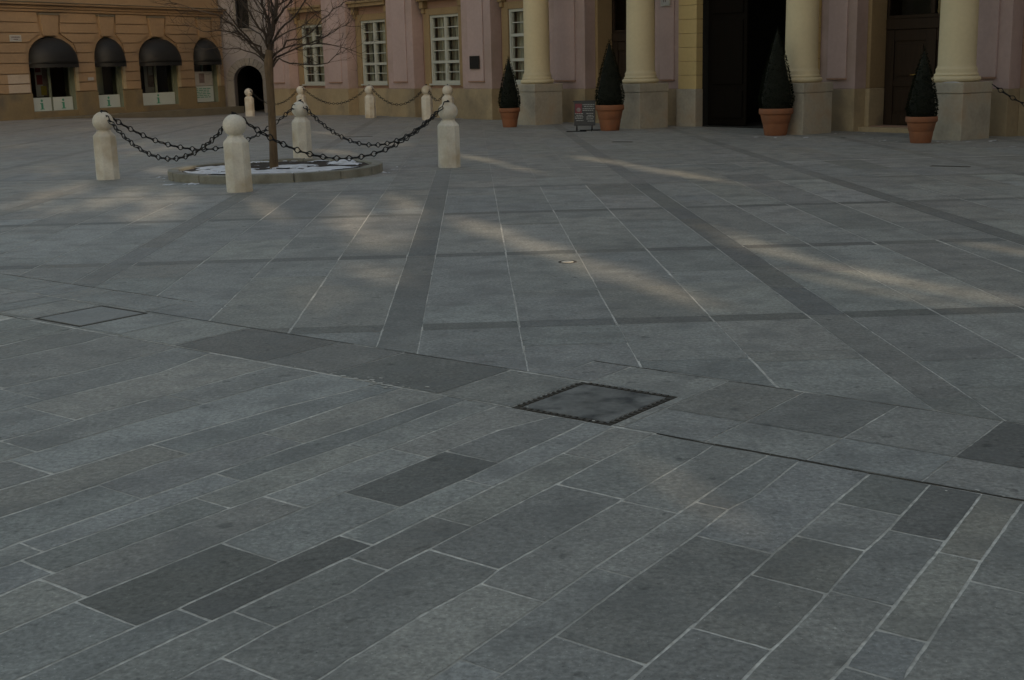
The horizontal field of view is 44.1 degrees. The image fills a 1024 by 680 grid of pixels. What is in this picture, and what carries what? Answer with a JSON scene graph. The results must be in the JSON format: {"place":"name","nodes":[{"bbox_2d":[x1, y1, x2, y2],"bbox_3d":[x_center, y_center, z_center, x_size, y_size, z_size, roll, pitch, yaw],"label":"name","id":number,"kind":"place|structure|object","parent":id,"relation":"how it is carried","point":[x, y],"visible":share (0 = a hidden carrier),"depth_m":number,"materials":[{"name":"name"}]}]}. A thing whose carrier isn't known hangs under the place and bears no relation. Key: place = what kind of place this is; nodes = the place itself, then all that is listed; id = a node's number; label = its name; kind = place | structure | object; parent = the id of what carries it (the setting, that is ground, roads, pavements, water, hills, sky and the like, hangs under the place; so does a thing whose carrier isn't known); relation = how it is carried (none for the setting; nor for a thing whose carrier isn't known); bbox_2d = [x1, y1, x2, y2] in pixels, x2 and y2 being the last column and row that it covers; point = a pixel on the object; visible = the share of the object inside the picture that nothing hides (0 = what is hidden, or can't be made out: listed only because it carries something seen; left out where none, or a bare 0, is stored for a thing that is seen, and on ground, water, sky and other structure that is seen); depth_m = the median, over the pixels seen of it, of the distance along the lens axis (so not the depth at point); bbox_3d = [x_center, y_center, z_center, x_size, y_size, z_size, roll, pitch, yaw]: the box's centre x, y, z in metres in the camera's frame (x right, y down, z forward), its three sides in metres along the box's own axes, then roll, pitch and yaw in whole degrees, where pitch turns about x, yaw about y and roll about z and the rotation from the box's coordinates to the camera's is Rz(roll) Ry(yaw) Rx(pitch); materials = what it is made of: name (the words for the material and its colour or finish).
{"place":"outdoors","nodes":[
{"label":"outdoors","id":0,"kind":"place"},
{"bbox_2d":[0,115,1023,679],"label":"paving","id":1,"kind":"structure","parent":0,"point":[282,431],"depth_m":6.01,"materials":[{"name":"stone"}]},
{"bbox_2d":[34,306,147,326],"bbox_3d":[-2.854,-0.160,8.582,0.534,0.014,0.541,8,15,37],"label":"inspection cover","id":2,"kind":"object","parent":1,"relation":"on","point":[89,316],"visible":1,"depth_m":8.55,"materials":[{"name":"metal"}]},
{"bbox_2d":[92,111,119,179],"bbox_3d":[-6.287,-3.001,19.548,0.340,1.070,0.340,-7,13,-23],"label":"stone bollard","id":3,"kind":"object","parent":1,"relation":"on","point":[105,153],"visible":0.97,"depth_m":19.43,"materials":[{"name":"stone"}]},
{"bbox_2d":[100,110,235,161],"bbox_3d":[-5.002,-2.939,18.254,3.692,0.730,0.092,11,17,44],"label":"iron chain","id":4,"kind":"object","parent":3,"relation":"hanging from","point":[218,134],"visible":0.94,"depth_m":18.34,"materials":[{"name":"black metal"}]},
{"bbox_2d":[101,99,301,151],"bbox_3d":[-5.062,-3.571,21.279,0.092,0.795,4.447,7,15,33],"label":"iron chain","id":5,"kind":"object","parent":3,"relation":"hanging from","point":[206,149],"visible":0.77,"depth_m":20.77,"materials":[{"name":"black metal"}]},
{"bbox_2d":[222,113,252,192],"bbox_3d":[-3.706,-2.515,17.030,0.340,1.070,0.340,-6,13,-15],"label":"stone bollard","id":6,"kind":"object","parent":1,"relation":"on","point":[237,162],"visible":0.98,"depth_m":16.91,"materials":[{"name":"stone"}]},
{"bbox_2d":[231,101,446,161],"bbox_3d":[-2.367,-3.042,18.600,0.092,0.816,4.334,9,16,38],"label":"iron chain","id":7,"kind":"object","parent":6,"relation":"hanging from","point":[346,158],"visible":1,"depth_m":18.57,"materials":[{"name":"black metal"}]},
{"bbox_2d":[244,88,254,115],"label":"stone bollard","id":8,"kind":"object","parent":1,"relation":"on","point":[249,105],"visible":0.96,"depth_m":47.91,"materials":[{"name":"stone"}]},
{"bbox_2d":[167,158,382,183],"bbox_3d":[-3.690,-2.656,19.833,3.306,0.151,3.306,-1,12,0],"label":"tree bed","id":9,"kind":"object","parent":1,"relation":"on","point":[365,168],"visible":0.62,"depth_m":18.82,"materials":[{"name":"stone"}]},
{"bbox_2d":[152,0,377,168],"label":"bare tree","id":10,"kind":"object","parent":9,"relation":"in","point":[269,55],"visible":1,"depth_m":19.36,"materials":[{"name":"brown plant"}]},
{"bbox_2d":[181,159,361,174],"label":"snow","id":11,"kind":"structure","parent":9,"relation":"on","point":[215,170],"depth_m":19.31,"materials":[{"name":"white snow"}]},
{"bbox_2d":[156,166,404,184],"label":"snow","id":12,"kind":"structure","parent":1,"relation":"on","point":[279,183],"depth_m":18.45,"materials":[{"name":"white snow"}]},
{"bbox_2d":[296,85,306,115],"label":"stone bollard","id":13,"kind":"object","parent":1,"relation":"on","point":[300,92],"visible":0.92,"depth_m":44.04,"materials":[{"name":"stone"}]},
{"bbox_2d":[247,88,295,104],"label":"iron chain","id":14,"kind":"object","parent":13,"relation":"hanging from","point":[275,103],"visible":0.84,"depth_m":45.78,"materials":[{"name":"black metal"}]},
{"bbox_2d":[303,85,367,104],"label":"iron chain","id":15,"kind":"object","parent":13,"relation":"hanging from","point":[333,102],"visible":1,"depth_m":42.67,"materials":[{"name":"black metal"}]},
{"bbox_2d":[292,100,312,158],"bbox_3d":[-3.840,-3.829,23.067,0.340,1.070,0.340,-4,13,-13],"label":"stone bollard","id":16,"kind":"object","parent":1,"relation":"on","point":[301,133],"visible":0.96,"depth_m":22.94,"materials":[{"name":"stone"}]},
{"bbox_2d":[364,85,375,117],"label":"stone bollard","id":17,"kind":"object","parent":1,"relation":"on","point":[370,105],"visible":0.97,"depth_m":40.81,"materials":[{"name":"stone"}]},
{"bbox_2d":[421,85,433,119],"bbox_3d":[-2.577,-7.203,38.384,0.340,1.070,0.340,-4,13,-13],"label":"stone bollard","id":18,"kind":"object","parent":1,"relation":"on","point":[427,104],"visible":0.97,"depth_m":38.26,"materials":[{"name":"stone"}]},
{"bbox_2d":[372,84,426,105],"bbox_3d":[-3.594,-7.670,39.613,0.091,0.677,3.349,-11,15,-37],"label":"iron chain","id":19,"kind":"object","parent":18,"relation":"hanging from","point":[396,103],"visible":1,"depth_m":39.69,"materials":[{"name":"black metal"}]},
{"bbox_2d":[442,85,454,119],"bbox_3d":[-1.892,-6.996,37.358,0.340,1.070,0.340,-6,13,-21],"label":"stone bollard","id":20,"kind":"object","parent":1,"relation":"on","point":[447,90],"visible":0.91,"depth_m":37.20,"materials":[{"name":"stone"}]},
{"bbox_2d":[437,101,460,167],"bbox_3d":[-1.016,-3.283,20.248,0.340,1.070,0.340,-4,12,-15],"label":"stone bollard","id":21,"kind":"object","parent":1,"relation":"on","point":[448,142],"visible":0.96,"depth_m":20.13,"materials":[{"name":"stone"}]},
{"bbox_2d":[301,100,448,147],"bbox_3d":[-2.429,-3.694,21.621,0.092,0.806,4.082,-13,17,-43],"label":"iron chain","id":22,"kind":"object","parent":21,"relation":"hanging from","point":[339,135],"visible":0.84,"depth_m":21.95,"materials":[{"name":"black metal"}]},
{"bbox_2d":[498,56,520,126],"bbox_3d":[-0.077,-6.411,32.616,0.622,1.822,0.616,-1,12,0],"label":"potted topiary","id":23,"kind":"object","parent":1,"relation":"on","point":[509,100],"visible":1,"depth_m":32.49,"materials":[{"name":"plant"}]},
{"bbox_2d":[559,260,576,262],"bbox_3d":[0.456,-0.642,10.390,0.156,0.011,0.156,-1,12,0],"label":"ground light","id":24,"kind":"object","parent":1,"relation":"on","point":[567,261],"visible":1,"depth_m":10.37,"materials":[{"name":"glass"}]},
{"bbox_2d":[566,100,599,131],"bbox_3d":[1.688,-5.299,29.929,0.780,0.710,0.443,0,12,7],"label":"notice board","id":25,"kind":"object","parent":1,"relation":"on","point":[584,113],"visible":1,"depth_m":29.96,"materials":[{"name":"black metal"}]},
{"bbox_2d":[512,382,676,425],"bbox_3d":[0.400,0.304,6.091,0.564,0.015,0.594,8,15,37],"label":"inspection cover","id":26,"kind":"object","parent":1,"relation":"on","point":[607,405],"visible":1,"depth_m":6.06,"materials":[{"name":"metal"}]},
{"bbox_2d":[595,39,625,130],"bbox_3d":[2.308,-6.017,29.841,0.744,2.121,0.738,-1,12,0],"label":"potted topiary","id":27,"kind":"object","parent":1,"relation":"on","point":[609,107],"visible":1,"depth_m":29.67,"materials":[{"name":"plant"}]},
{"bbox_2d":[758,27,794,135],"bbox_3d":[5.526,-5.408,26.394,0.791,2.247,0.790,-1,12,0],"label":"potted topiary","id":28,"kind":"object","parent":1,"relation":"on","point":[776,110],"visible":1,"depth_m":26.23,"materials":[{"name":"plant"}]},
{"bbox_2d":[774,133,1015,147],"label":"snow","id":29,"kind":"structure","parent":1,"relation":"on","point":[936,141],"depth_m":23.28,"materials":[{"name":"white snow"}]},
{"bbox_2d":[904,48,938,142],"bbox_3d":[7.506,-4.488,23.132,0.607,1.746,0.626,-1,12,0],"label":"potted topiary","id":30,"kind":"object","parent":1,"relation":"on","point":[921,118],"visible":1,"depth_m":23.01,"materials":[{"name":"plant"}]},
{"bbox_2d":[932,165,970,166],"bbox_3d":[6.336,-2.509,18.287,0.556,0.009,0.100,7,15,35],"label":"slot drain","id":31,"kind":"object","parent":1,"relation":"on","point":[952,166],"visible":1,"depth_m":18.23,"materials":[{"name":"metal"}]},
{"bbox_2d":[0,109,1023,136],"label":"ground","id":32,"kind":"structure","parent":0,"point":[261,112],"depth_m":49.83,"materials":[{"name":"grey stone"}]},
{"bbox_2d":[0,0,243,120],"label":"ochre building","id":33,"kind":"structure","parent":32,"relation":"on","point":[132,58],"depth_m":51.47,"materials":[{"name":"orange paint"}]},
{"bbox_2d":[9,35,21,41],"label":"street sign","id":34,"kind":"object","parent":33,"relation":"attached to","point":[14,38],"visible":1,"depth_m":47.26,"materials":[{"name":"white metal"}]},
{"bbox_2d":[28,37,79,111],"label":"shop window","id":35,"kind":"structure","parent":33,"relation":"in","point":[47,84],"depth_m":49.93,"materials":[{"name":"black glass"}]},
{"bbox_2d":[94,40,126,107],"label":"shop window","id":36,"kind":"structure","parent":33,"relation":"in","point":[107,99],"depth_m":52.24,"materials":[{"name":"black glass"}]},
{"bbox_2d":[139,38,181,104],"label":"shop window","id":37,"kind":"structure","parent":33,"relation":"in","point":[154,80],"depth_m":54.85,"materials":[{"name":"black glass"}]},
{"bbox_2d":[195,65,220,101],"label":"shop window","id":38,"kind":"structure","parent":33,"relation":"in","point":[205,93],"depth_m":56.98,"materials":[{"name":"grey paint"}]},
{"bbox_2d":[218,0,267,112],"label":"gate house","id":39,"kind":"structure","parent":32,"relation":"on","point":[243,72],"depth_m":57.63,"materials":[{"name":"stone"}]},
{"bbox_2d":[265,0,1023,140],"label":"palace","id":40,"kind":"structure","parent":32,"relation":"on","point":[852,64],"depth_m":30.83,"materials":[{"name":"paint"}]},
{"bbox_2d":[287,5,324,86],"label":"window","id":41,"kind":"structure","parent":40,"relation":"in","point":[317,79],"depth_m":46.31,"materials":[{"name":"white paint"}]},
{"bbox_2d":[345,0,388,86],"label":"window","id":42,"kind":"structure","parent":40,"relation":"in","point":[378,54],"depth_m":42.98,"materials":[{"name":"white paint"}]},
{"bbox_2d":[416,0,462,85],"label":"window","id":43,"kind":"structure","parent":40,"relation":"in","point":[448,23],"depth_m":39.75,"materials":[{"name":"white paint"}]},
{"bbox_2d":[469,56,479,68],"bbox_3d":[-1.118,-8.260,37.643,0.038,0.380,0.470,-11,15,-36],"label":"wall plaque","id":44,"kind":"object","parent":40,"relation":"attached to","point":[474,61],"depth_m":37.61,"materials":[{"name":"brown metal"}]},
{"bbox_2d":[497,0,523,83],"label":"window","id":45,"kind":"structure","parent":40,"relation":"in","point":[508,9],"depth_m":36.86,"materials":[{"name":"white paint"}]},
{"bbox_2d":[595,0,654,122],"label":"door","id":46,"kind":"structure","parent":40,"relation":"in","point":[605,10],"depth_m":34.01,"materials":[{"name":"brown wood"}]},
{"bbox_2d":[661,0,669,5],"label":"house number","id":47,"kind":"object","parent":40,"relation":"attached to","point":[665,2],"visible":1,"depth_m":31.08,"materials":[{"name":"white paint"}]},
{"bbox_2d":[858,0,940,132],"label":"door","id":48,"kind":"structure","parent":40,"relation":"in","point":[896,43],"depth_m":27.23,"materials":[{"name":"brown wood"}]},
{"bbox_3d":[11.903,-4.114,22.605,0.340,1.070,0.340,-1,12,0],"label":"stone bollard","id":49,"kind":"object","parent":32,"relation":"on","visible":0},
{"bbox_2d":[992,84,1023,105],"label":"iron chain","id":50,"kind":"object","parent":49,"relation":"hanging from","point":[998,88],"visible":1,"depth_m":23.82,"materials":[{"name":"black metal"}]}
]}

